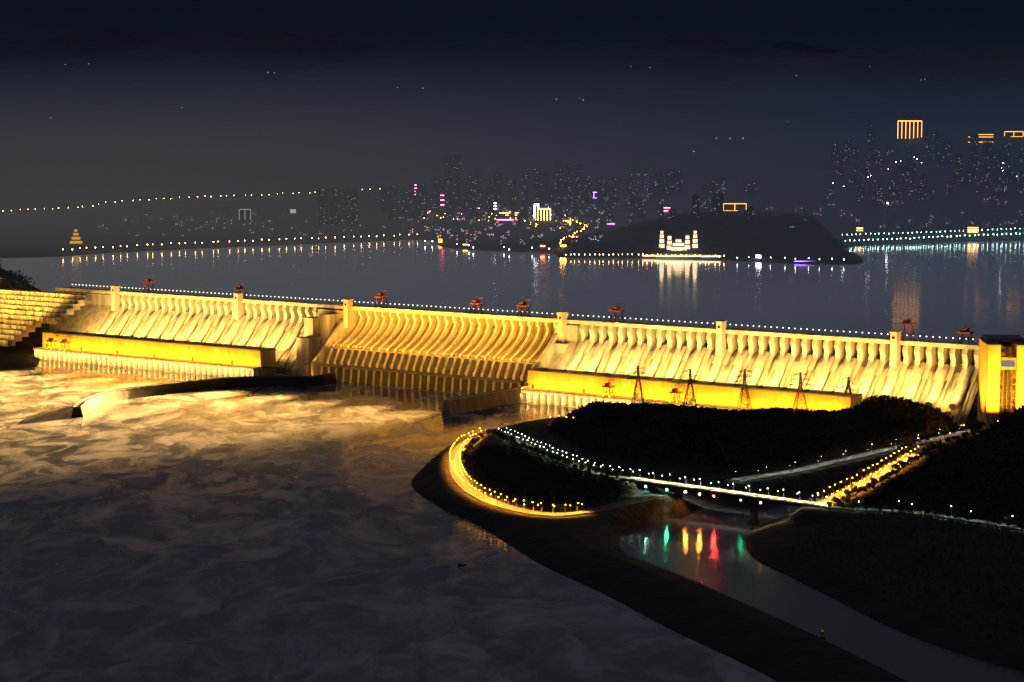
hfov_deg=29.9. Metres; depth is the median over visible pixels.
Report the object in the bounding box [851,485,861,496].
roadside tree
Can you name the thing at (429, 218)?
town house
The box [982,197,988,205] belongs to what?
town house
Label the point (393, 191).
apartment block
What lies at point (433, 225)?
town house
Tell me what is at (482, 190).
apartment block
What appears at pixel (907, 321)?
gantry crane
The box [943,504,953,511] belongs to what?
roadside tree
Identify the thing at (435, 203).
apartment block
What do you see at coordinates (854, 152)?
apartment block
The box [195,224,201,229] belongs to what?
town house
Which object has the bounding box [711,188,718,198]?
apartment block
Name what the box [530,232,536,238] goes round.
town house
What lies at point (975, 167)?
apartment block
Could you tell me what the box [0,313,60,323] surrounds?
retaining wall
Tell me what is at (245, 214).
lit building
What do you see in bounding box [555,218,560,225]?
town house
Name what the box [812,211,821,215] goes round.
town house
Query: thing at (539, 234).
town house
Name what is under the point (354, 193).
apartment block
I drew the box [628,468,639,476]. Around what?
roadside tree
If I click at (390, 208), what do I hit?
apartment block
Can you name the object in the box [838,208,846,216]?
town house
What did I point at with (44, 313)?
retaining wall
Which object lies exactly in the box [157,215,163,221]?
town house
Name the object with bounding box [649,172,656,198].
apartment block
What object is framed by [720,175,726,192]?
apartment block
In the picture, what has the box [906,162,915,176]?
apartment block
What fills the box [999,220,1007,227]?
town house
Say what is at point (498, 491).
roadside tree
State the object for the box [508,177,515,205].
apartment block
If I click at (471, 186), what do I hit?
apartment block
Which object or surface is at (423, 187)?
apartment block
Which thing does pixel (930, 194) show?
apartment block
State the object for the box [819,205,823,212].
town house
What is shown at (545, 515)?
shore road kerb
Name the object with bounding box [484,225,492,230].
town house
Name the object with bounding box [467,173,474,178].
apartment block
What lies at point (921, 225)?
town house
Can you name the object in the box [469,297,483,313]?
gantry crane
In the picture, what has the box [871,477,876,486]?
roadside tree
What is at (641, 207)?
apartment block
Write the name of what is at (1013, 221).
town house
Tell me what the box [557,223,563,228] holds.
town house
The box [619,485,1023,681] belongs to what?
channel water
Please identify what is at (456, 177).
apartment block
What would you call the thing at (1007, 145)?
apartment block
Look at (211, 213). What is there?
town house
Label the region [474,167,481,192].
apartment block
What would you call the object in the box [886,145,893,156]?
apartment block
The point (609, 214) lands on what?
apartment block
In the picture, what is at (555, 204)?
town house
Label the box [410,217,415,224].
town house
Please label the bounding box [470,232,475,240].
town house
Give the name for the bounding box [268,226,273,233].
town house
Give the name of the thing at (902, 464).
roadside tree
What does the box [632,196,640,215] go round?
apartment block
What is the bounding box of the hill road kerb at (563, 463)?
[498,436,622,478]
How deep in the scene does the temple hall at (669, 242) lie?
5214.53 m
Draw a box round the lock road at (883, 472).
[815,428,985,505]
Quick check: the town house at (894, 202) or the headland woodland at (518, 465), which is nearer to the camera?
the headland woodland at (518, 465)
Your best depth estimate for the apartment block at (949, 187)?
6837.60 m
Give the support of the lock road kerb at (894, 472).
on the lock road at (883, 472)
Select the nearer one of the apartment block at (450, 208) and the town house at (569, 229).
the town house at (569, 229)
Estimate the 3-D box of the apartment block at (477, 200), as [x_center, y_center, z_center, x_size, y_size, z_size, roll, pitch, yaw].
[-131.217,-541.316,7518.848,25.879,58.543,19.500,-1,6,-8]
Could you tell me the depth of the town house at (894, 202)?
6671.04 m
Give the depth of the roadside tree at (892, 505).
1928.14 m
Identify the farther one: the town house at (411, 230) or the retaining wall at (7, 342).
the town house at (411, 230)
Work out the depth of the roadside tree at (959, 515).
1881.57 m
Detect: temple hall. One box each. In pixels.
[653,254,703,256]
[659,230,664,247]
[666,235,672,248]
[670,239,686,249]
[685,235,689,248]
[692,230,697,247]
[701,255,720,256]
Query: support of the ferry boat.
on the reservoir
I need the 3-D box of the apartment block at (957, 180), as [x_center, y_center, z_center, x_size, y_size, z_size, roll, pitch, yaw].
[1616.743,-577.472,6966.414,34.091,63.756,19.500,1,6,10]
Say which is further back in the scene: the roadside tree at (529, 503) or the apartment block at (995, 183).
the apartment block at (995, 183)
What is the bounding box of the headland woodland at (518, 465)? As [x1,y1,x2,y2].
[472,444,634,502]
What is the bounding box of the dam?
[49,285,980,429]
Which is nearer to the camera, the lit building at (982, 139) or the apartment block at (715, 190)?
the apartment block at (715, 190)
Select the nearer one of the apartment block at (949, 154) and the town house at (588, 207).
the town house at (588, 207)
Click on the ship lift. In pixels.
(1000, 376)
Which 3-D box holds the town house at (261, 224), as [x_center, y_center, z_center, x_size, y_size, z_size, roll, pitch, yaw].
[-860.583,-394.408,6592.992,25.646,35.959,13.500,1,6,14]
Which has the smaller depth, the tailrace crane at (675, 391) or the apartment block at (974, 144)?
the tailrace crane at (675, 391)
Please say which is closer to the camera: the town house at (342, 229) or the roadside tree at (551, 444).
the roadside tree at (551, 444)
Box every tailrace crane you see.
[46,336,56,348]
[59,336,69,349]
[602,379,614,396]
[669,385,681,402]
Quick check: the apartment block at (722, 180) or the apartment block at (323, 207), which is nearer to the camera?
the apartment block at (323, 207)
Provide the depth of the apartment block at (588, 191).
7675.91 m
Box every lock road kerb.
[813,427,988,504]
[832,434,978,504]
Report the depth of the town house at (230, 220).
6718.78 m
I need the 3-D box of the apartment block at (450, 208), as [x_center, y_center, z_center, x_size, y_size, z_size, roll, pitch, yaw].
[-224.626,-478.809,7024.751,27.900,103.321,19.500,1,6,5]
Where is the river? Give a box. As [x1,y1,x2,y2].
[0,359,775,681]
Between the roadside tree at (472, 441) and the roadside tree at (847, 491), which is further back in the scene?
the roadside tree at (472, 441)
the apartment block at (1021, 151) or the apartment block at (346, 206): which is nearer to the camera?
the apartment block at (346, 206)
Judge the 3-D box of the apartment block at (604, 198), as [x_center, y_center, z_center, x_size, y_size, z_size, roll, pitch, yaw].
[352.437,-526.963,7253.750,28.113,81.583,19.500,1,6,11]
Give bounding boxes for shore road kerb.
[449,432,666,516]
[460,444,656,512]
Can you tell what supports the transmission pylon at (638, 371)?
on the powerhouse at (565, 387)
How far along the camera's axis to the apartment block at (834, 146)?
7554.39 m
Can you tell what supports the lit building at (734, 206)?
on the terrain
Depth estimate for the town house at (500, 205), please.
7463.90 m
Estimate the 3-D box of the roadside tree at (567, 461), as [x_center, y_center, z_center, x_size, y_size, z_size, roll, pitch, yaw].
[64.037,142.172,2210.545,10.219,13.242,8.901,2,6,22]
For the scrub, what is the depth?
1729.92 m
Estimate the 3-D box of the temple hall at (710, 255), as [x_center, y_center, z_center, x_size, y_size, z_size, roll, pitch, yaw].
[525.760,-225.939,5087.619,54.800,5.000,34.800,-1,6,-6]
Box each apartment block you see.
[318,187,328,224]
[329,187,339,225]
[342,188,351,225]
[351,188,357,224]
[380,187,389,212]
[387,198,394,219]
[390,184,397,202]
[398,199,407,216]
[402,188,411,199]
[408,195,416,221]
[415,189,421,211]
[417,183,426,204]
[417,212,422,222]
[419,193,425,209]
[420,204,426,218]
[432,178,439,202]
[433,192,438,216]
[438,184,443,203]
[444,155,452,210]
[446,196,454,220]
[453,154,460,209]
[457,199,466,213]
[462,178,467,203]
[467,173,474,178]
[468,177,475,205]
[468,212,478,222]
[470,196,475,212]
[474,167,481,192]
[475,195,478,206]
[478,186,487,206]
[484,191,493,211]
[488,176,496,195]
[493,172,501,193]
[494,195,498,202]
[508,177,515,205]
[518,208,528,223]
[521,173,527,204]
[534,167,540,205]
[541,176,548,200]
[549,185,554,201]
[553,207,562,219]
[555,160,562,206]
[563,177,564,194]
[564,162,572,206]
[565,209,572,218]
[566,199,574,215]
[575,163,582,203]
[578,198,585,206]
[583,174,589,198]
[585,181,592,201]
[597,176,604,202]
[601,191,608,208]
[605,210,613,222]
[606,203,613,210]
[609,177,618,205]
[626,204,632,223]
[627,179,634,196]
[627,195,634,217]
[630,169,639,193]
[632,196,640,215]
[638,196,645,217]
[643,171,651,192]
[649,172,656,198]
[654,171,660,195]
[657,198,663,216]
[659,170,665,194]
[666,169,675,195]
[668,209,675,221]
[675,169,682,192]
[692,194,698,218]
[696,193,704,213]
[700,184,709,196]
[705,195,710,212]
[710,179,719,193]
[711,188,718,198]
[713,192,723,215]
[717,186,726,193]
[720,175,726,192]
[744,179,748,191]
[746,205,753,219]
[747,180,757,197]
[826,185,833,198]
[831,141,838,165]
[833,157,839,176]
[835,149,843,175]
[844,141,852,158]
[850,168,857,185]
[851,145,858,162]
[856,179,862,201]
[860,167,866,195]
[863,155,870,176]
[867,123,874,150]
[869,183,876,198]
[871,189,879,206]
[873,145,879,161]
[873,179,882,194]
[876,157,884,169]
[880,194,886,205]
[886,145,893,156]
[888,181,890,191]
[891,172,898,199]
[895,164,901,182]
[895,190,902,205]
[901,165,906,180]
[906,149,913,162]
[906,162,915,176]
[906,176,915,195]
[917,172,926,200]
[924,137,930,157]
[926,189,933,199]
[933,132,938,160]
[935,151,943,167]
[942,137,950,160]
[946,144,953,165]
[946,181,952,195]
[953,173,962,187]
[955,153,962,171]
[964,171,970,185]
[967,158,973,184]
[970,134,978,157]
[971,157,979,178]
[976,175,982,193]
[980,161,988,174]
[981,163,990,188]
[983,141,991,153]
[984,144,992,167]
[989,179,992,200]
[991,179,999,204]
[992,149,1000,175]
[993,187,1000,204]
[997,175,1003,184]
[1000,184,1006,194]
[1004,141,1010,165]
[1006,159,1013,170]
[1006,170,1016,183]
[1011,153,1019,167]
[1016,176,1023,194]
[1019,147,1023,164]
[1019,165,1023,176]
[1020,156,1023,165]
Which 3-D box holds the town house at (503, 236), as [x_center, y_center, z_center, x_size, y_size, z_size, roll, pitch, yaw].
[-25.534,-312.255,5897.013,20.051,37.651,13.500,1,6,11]
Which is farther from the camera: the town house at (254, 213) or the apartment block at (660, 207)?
the town house at (254, 213)
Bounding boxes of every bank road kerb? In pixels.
[824,507,1023,530]
[832,505,1015,525]
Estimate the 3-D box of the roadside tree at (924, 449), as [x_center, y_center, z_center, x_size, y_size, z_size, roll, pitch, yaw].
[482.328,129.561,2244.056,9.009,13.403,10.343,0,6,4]
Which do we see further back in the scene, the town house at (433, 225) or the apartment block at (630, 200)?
the apartment block at (630, 200)
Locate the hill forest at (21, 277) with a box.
[0,260,34,288]
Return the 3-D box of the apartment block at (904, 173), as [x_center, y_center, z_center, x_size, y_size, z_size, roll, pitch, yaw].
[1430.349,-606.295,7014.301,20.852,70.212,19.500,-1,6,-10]
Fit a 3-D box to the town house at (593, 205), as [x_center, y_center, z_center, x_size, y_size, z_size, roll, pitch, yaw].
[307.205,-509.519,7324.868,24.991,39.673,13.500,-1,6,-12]
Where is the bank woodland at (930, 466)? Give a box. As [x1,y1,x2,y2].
[852,405,1023,524]
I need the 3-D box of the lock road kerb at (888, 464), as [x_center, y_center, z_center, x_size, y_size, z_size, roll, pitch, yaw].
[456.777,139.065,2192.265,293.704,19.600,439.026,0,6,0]
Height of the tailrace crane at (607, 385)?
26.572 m
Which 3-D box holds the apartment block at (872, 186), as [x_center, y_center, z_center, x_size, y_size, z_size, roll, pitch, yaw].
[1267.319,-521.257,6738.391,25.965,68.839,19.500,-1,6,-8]
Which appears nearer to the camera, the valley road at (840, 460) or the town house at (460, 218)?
the valley road at (840, 460)
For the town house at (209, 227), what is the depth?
6443.01 m
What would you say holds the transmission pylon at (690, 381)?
on the powerhouse at (565, 387)
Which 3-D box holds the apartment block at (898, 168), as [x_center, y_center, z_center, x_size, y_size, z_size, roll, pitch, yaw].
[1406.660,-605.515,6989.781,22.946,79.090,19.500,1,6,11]
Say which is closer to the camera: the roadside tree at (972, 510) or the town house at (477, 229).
the roadside tree at (972, 510)
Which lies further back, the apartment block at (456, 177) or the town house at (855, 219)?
the apartment block at (456, 177)
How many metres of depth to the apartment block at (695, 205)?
5432.94 m
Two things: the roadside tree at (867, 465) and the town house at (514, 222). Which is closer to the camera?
the roadside tree at (867, 465)
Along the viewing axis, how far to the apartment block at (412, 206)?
6990.63 m
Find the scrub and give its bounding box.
[781,511,1023,648]
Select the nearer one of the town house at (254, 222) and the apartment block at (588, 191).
the town house at (254, 222)
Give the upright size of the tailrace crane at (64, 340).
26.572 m
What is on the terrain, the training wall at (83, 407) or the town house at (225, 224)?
the town house at (225, 224)
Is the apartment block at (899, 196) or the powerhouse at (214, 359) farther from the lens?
the apartment block at (899, 196)
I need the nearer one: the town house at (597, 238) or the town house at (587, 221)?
the town house at (597, 238)
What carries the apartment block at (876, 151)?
on the terrain
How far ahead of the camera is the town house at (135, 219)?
6706.80 m
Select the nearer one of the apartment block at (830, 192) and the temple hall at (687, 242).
the temple hall at (687, 242)
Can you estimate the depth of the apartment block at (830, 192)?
6717.35 m
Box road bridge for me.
[623,476,827,523]
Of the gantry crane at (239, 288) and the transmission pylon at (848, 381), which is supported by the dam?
the gantry crane at (239, 288)
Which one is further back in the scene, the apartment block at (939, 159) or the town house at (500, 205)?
the town house at (500, 205)
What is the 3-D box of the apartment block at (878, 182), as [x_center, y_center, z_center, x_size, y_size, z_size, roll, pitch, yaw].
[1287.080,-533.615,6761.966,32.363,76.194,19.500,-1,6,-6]
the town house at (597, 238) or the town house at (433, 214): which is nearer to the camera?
the town house at (597, 238)
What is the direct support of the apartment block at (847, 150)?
on the terrain
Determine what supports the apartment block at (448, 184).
on the terrain
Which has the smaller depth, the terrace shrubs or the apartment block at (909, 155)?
the terrace shrubs
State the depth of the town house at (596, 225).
6430.69 m
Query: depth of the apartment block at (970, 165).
7002.03 m
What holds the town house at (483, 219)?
on the terrain
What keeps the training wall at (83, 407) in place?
in the river
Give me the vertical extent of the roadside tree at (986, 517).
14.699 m
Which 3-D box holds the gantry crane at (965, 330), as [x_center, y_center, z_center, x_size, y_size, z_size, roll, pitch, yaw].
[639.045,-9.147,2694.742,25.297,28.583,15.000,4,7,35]
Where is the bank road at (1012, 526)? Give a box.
[825,506,1019,528]
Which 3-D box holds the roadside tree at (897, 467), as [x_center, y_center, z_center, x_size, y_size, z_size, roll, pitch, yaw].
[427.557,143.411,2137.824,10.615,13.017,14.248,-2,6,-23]
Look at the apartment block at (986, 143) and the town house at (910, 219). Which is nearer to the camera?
the town house at (910, 219)
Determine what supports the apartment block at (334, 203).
on the terrain
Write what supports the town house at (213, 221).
on the terrain
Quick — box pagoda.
[70,228,82,243]
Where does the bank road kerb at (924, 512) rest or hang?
on the bank road at (1012, 526)
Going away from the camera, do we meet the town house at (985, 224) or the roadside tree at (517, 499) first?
the roadside tree at (517, 499)
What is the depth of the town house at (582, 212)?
6922.97 m
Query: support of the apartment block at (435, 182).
on the terrain
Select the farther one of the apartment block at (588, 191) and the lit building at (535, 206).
the apartment block at (588, 191)
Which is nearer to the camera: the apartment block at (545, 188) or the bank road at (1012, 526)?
the bank road at (1012, 526)
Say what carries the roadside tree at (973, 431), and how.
on the terrain
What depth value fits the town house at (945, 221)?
6394.94 m
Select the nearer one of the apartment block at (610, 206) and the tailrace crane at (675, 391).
the tailrace crane at (675, 391)
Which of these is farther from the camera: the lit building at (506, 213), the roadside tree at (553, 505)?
the lit building at (506, 213)
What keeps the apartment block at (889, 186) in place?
on the terrain
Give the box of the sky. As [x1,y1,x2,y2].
[0,0,1023,51]
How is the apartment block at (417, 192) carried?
on the terrain
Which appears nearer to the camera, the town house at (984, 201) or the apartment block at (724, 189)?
the town house at (984, 201)
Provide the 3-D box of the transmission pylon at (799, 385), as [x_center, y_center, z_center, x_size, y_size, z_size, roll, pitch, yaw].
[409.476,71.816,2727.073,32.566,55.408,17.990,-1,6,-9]
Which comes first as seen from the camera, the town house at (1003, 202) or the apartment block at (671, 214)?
the apartment block at (671, 214)
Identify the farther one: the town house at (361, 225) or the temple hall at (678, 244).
the town house at (361, 225)
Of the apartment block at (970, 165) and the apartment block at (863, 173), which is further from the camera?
the apartment block at (970, 165)
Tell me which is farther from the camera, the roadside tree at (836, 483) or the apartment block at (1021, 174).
the apartment block at (1021, 174)
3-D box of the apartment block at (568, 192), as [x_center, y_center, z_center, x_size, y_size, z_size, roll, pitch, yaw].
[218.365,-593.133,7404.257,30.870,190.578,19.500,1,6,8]
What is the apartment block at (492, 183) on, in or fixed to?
on the terrain
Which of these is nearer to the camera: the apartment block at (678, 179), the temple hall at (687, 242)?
the temple hall at (687, 242)
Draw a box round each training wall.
[72,373,336,416]
[442,386,528,414]
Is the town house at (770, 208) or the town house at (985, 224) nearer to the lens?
the town house at (985, 224)
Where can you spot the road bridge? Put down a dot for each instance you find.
(752, 499)
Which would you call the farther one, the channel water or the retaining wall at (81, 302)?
the retaining wall at (81, 302)
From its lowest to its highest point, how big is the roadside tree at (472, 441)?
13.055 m
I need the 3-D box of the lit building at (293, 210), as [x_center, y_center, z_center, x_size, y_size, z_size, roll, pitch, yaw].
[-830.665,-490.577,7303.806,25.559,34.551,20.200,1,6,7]
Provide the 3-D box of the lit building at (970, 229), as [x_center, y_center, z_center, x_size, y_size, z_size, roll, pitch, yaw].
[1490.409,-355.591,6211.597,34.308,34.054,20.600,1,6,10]
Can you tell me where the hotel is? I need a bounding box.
[896,120,921,141]
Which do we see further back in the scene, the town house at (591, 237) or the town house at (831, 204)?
the town house at (831, 204)
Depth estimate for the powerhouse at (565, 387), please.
2862.61 m
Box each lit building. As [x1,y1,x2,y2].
[239,208,251,220]
[290,207,297,213]
[440,194,443,205]
[496,214,516,220]
[500,211,517,215]
[533,203,538,218]
[537,207,550,220]
[562,218,571,224]
[723,202,746,211]
[855,226,862,230]
[966,136,992,143]
[967,226,977,232]
[977,131,992,135]
[1004,130,1022,137]
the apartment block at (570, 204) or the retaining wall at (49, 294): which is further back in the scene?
the apartment block at (570, 204)
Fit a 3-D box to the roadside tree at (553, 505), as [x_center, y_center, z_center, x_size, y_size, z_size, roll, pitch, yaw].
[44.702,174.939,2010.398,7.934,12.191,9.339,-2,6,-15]
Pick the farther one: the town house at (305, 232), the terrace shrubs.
the town house at (305, 232)
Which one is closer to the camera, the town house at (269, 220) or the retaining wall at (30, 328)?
the retaining wall at (30, 328)
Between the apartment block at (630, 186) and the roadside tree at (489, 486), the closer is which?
the roadside tree at (489, 486)
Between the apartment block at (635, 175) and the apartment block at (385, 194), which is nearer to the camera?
the apartment block at (385, 194)
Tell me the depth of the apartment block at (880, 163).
7293.63 m
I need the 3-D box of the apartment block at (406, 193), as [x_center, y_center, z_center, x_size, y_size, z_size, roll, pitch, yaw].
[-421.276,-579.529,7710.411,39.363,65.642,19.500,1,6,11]
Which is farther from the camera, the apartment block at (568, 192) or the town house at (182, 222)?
the apartment block at (568, 192)
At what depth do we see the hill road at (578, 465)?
2199.53 m
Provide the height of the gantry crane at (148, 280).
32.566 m
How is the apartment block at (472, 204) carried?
on the terrain
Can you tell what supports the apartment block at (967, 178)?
on the terrain
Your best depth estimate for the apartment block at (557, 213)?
6886.21 m
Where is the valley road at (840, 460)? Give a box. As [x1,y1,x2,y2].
[734,429,971,481]
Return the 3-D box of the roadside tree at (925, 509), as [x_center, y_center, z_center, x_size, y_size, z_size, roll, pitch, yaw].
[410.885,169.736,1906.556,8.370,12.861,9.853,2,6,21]
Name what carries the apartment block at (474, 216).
on the terrain
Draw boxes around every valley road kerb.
[731,429,968,479]
[740,441,930,481]
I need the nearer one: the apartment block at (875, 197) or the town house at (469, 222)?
the apartment block at (875, 197)
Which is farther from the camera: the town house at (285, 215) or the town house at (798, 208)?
the town house at (285, 215)
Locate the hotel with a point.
(907, 129)
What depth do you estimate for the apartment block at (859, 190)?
6692.43 m
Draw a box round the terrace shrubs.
[0,288,85,339]
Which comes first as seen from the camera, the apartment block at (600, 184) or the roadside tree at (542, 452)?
the roadside tree at (542, 452)
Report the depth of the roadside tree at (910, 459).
2189.02 m
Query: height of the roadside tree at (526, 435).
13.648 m
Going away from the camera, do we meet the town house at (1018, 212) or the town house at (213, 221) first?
the town house at (1018, 212)
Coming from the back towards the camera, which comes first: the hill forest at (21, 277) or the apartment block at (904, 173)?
the apartment block at (904, 173)
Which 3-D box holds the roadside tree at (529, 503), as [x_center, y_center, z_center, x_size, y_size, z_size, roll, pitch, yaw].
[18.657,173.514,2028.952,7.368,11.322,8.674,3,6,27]
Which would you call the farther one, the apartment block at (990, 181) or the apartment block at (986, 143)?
the apartment block at (986, 143)
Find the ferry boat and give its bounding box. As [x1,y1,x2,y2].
[793,260,831,261]
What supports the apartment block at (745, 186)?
on the terrain
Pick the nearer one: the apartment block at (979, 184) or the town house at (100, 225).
the town house at (100, 225)
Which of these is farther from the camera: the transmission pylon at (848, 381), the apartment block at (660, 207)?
the apartment block at (660, 207)
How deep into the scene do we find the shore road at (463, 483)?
2092.67 m
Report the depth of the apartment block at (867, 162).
7051.94 m
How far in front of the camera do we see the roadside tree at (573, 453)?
2275.96 m
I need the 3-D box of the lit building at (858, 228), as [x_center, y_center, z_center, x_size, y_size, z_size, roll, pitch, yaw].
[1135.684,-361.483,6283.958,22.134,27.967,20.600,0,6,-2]
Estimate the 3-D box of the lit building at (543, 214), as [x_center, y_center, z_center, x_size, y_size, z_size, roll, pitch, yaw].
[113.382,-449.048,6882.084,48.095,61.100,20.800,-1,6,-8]
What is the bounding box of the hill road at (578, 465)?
[505,438,629,477]
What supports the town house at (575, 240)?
on the terrain
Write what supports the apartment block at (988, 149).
on the terrain
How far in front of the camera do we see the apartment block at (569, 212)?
6789.52 m
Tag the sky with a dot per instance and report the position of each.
(871, 25)
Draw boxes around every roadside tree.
[462,454,470,459]
[464,444,473,452]
[469,439,476,445]
[483,484,492,493]
[492,488,503,498]
[506,494,514,503]
[515,497,520,506]
[522,433,529,441]
[526,500,532,508]
[538,450,545,456]
[545,442,554,447]
[551,503,557,512]
[555,456,564,465]
[557,503,564,512]
[564,459,572,466]
[568,451,578,460]
[587,465,594,471]
[591,459,599,468]
[601,469,611,478]
[605,464,614,471]
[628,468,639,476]
[817,486,827,498]
[832,481,839,491]
[844,489,853,500]
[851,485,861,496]
[858,467,867,477]
[862,463,871,474]
[863,503,869,512]
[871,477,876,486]
[879,476,886,483]
[887,503,897,512]
[891,465,901,470]
[895,505,902,511]
[896,461,905,470]
[897,444,906,454]
[907,456,915,465]
[907,505,918,514]
[911,438,920,445]
[921,447,928,456]
[922,506,929,516]
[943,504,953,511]
[945,437,952,445]
[953,513,962,517]
[962,431,970,436]
[967,508,975,515]
[970,428,979,434]
[972,512,982,519]
[981,513,992,525]
[991,518,1001,525]
[997,511,1006,522]
[1005,519,1013,528]
[1017,523,1023,531]
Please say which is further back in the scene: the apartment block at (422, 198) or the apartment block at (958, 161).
the apartment block at (422, 198)
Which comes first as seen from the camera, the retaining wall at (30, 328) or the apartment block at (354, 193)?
the retaining wall at (30, 328)
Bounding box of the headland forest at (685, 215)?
[523,209,846,251]
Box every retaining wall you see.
[0,289,91,300]
[0,294,85,305]
[0,298,79,309]
[0,303,73,314]
[0,308,67,319]
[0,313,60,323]
[0,318,40,327]
[0,323,34,331]
[0,328,28,336]
[0,333,21,341]
[0,339,14,346]
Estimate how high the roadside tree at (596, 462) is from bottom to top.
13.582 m
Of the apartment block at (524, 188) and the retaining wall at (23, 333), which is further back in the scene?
the apartment block at (524, 188)
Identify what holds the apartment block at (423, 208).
on the terrain
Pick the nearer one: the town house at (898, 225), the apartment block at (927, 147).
the town house at (898, 225)
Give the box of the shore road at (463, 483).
[450,432,664,514]
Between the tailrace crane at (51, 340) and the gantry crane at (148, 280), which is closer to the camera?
the tailrace crane at (51, 340)
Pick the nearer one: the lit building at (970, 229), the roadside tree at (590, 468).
the roadside tree at (590, 468)
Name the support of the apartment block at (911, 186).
on the terrain
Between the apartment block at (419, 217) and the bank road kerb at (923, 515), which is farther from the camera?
the apartment block at (419, 217)
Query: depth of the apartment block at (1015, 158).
7244.73 m
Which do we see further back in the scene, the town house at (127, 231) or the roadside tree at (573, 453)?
the town house at (127, 231)
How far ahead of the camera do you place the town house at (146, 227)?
6310.98 m
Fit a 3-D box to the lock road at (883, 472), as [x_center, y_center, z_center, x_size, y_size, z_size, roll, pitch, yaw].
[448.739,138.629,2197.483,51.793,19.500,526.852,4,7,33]
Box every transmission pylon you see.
[627,366,648,402]
[679,369,700,405]
[734,369,755,408]
[789,372,811,409]
[837,377,859,393]
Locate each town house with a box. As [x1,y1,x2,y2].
[98,222,103,228]
[103,226,109,233]
[121,216,126,222]
[125,228,130,234]
[130,215,139,222]
[135,230,142,236]
[144,224,149,231]
[146,215,152,221]
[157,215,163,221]
[163,231,171,235]
[179,219,184,226]
[180,230,185,236]
[186,215,193,220]
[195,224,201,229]
[205,224,214,229]
[208,209,214,217]
[210,217,217,224]
[218,212,225,219]
[223,221,228,228]
[228,216,232,224]
[249,228,254,233]
[251,218,259,226]
[252,210,256,217]
[254,215,262,221]
[257,221,264,227]
[265,218,273,222]
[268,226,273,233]
[282,211,289,218]
[291,223,296,229]
[303,229,308,235]
[304,217,309,223]
[339,226,345,233]
[343,223,349,231]
[359,223,364,228]
[379,224,385,229]
[402,221,405,228]
[409,227,413,234]
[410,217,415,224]
[424,224,430,231]
[426,215,432,222]
[428,212,435,218]
[430,223,436,230]
[436,229,444,238]
[450,233,458,240]
[457,216,464,220]
[463,227,467,235]
[465,218,472,226]
[465,237,472,244]
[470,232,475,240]
[473,226,481,234]
[481,216,485,222]
[482,210,487,216]
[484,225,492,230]
[487,232,494,236]
[495,202,502,207]
[496,222,503,226]
[496,237,501,244]
[500,233,506,241]
[504,227,510,235]
[512,219,516,226]
[519,238,526,245]
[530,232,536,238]
[537,231,542,238]
[543,201,551,209]
[548,226,554,231]
[552,201,559,207]
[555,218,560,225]
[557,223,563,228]
[566,226,573,231]
[571,237,579,244]
[574,215,577,223]
[579,208,586,216]
[584,217,591,225]
[585,204,590,211]
[588,234,595,241]
[589,202,595,209]
[594,222,598,228]
[594,236,599,243]
[598,209,604,215]
[606,218,613,224]
[765,205,773,212]
[795,205,802,212]
[803,216,809,222]
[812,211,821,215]
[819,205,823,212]
[828,201,835,207]
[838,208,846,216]
[845,211,852,216]
[851,217,859,221]
[877,223,885,228]
[891,199,898,205]
[895,222,900,228]
[907,216,914,221]
[919,221,923,228]
[925,219,931,226]
[929,212,933,220]
[943,217,948,225]
[967,219,974,224]
[981,219,989,227]
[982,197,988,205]
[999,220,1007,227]
[1000,199,1006,205]
[1010,218,1017,224]
[1015,208,1022,216]
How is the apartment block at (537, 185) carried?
on the terrain
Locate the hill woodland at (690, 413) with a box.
[544,394,959,465]
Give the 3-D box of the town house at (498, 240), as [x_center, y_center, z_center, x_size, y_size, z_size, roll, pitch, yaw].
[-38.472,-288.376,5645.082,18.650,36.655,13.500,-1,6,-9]
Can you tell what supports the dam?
on the terrain
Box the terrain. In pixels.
[0,27,1023,681]
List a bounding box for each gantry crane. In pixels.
[142,276,154,292]
[233,284,246,298]
[374,290,387,307]
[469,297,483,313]
[516,299,530,316]
[609,304,624,322]
[899,315,916,340]
[957,324,975,344]
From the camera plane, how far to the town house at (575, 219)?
6682.83 m
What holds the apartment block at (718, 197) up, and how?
on the terrain
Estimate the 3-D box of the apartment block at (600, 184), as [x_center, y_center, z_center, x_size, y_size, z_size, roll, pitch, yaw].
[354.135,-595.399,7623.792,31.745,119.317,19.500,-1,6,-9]
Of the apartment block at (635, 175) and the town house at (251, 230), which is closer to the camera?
the town house at (251, 230)
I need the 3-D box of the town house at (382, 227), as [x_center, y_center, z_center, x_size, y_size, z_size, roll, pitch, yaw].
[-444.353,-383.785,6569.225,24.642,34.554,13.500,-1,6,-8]
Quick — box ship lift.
[977,334,1023,427]
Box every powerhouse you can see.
[33,330,276,376]
[521,367,862,410]
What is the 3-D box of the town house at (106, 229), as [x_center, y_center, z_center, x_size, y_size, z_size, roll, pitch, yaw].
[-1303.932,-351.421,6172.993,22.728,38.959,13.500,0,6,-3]
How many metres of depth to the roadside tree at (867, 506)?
1937.27 m
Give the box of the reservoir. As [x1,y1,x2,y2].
[0,240,1023,342]
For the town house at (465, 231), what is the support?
on the terrain
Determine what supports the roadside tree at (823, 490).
on the terrain
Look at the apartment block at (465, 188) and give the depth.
7613.66 m
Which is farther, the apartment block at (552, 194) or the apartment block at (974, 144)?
the apartment block at (552, 194)
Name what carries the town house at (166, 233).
on the terrain
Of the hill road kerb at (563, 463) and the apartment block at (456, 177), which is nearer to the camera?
the hill road kerb at (563, 463)
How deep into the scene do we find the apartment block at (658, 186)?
7687.37 m

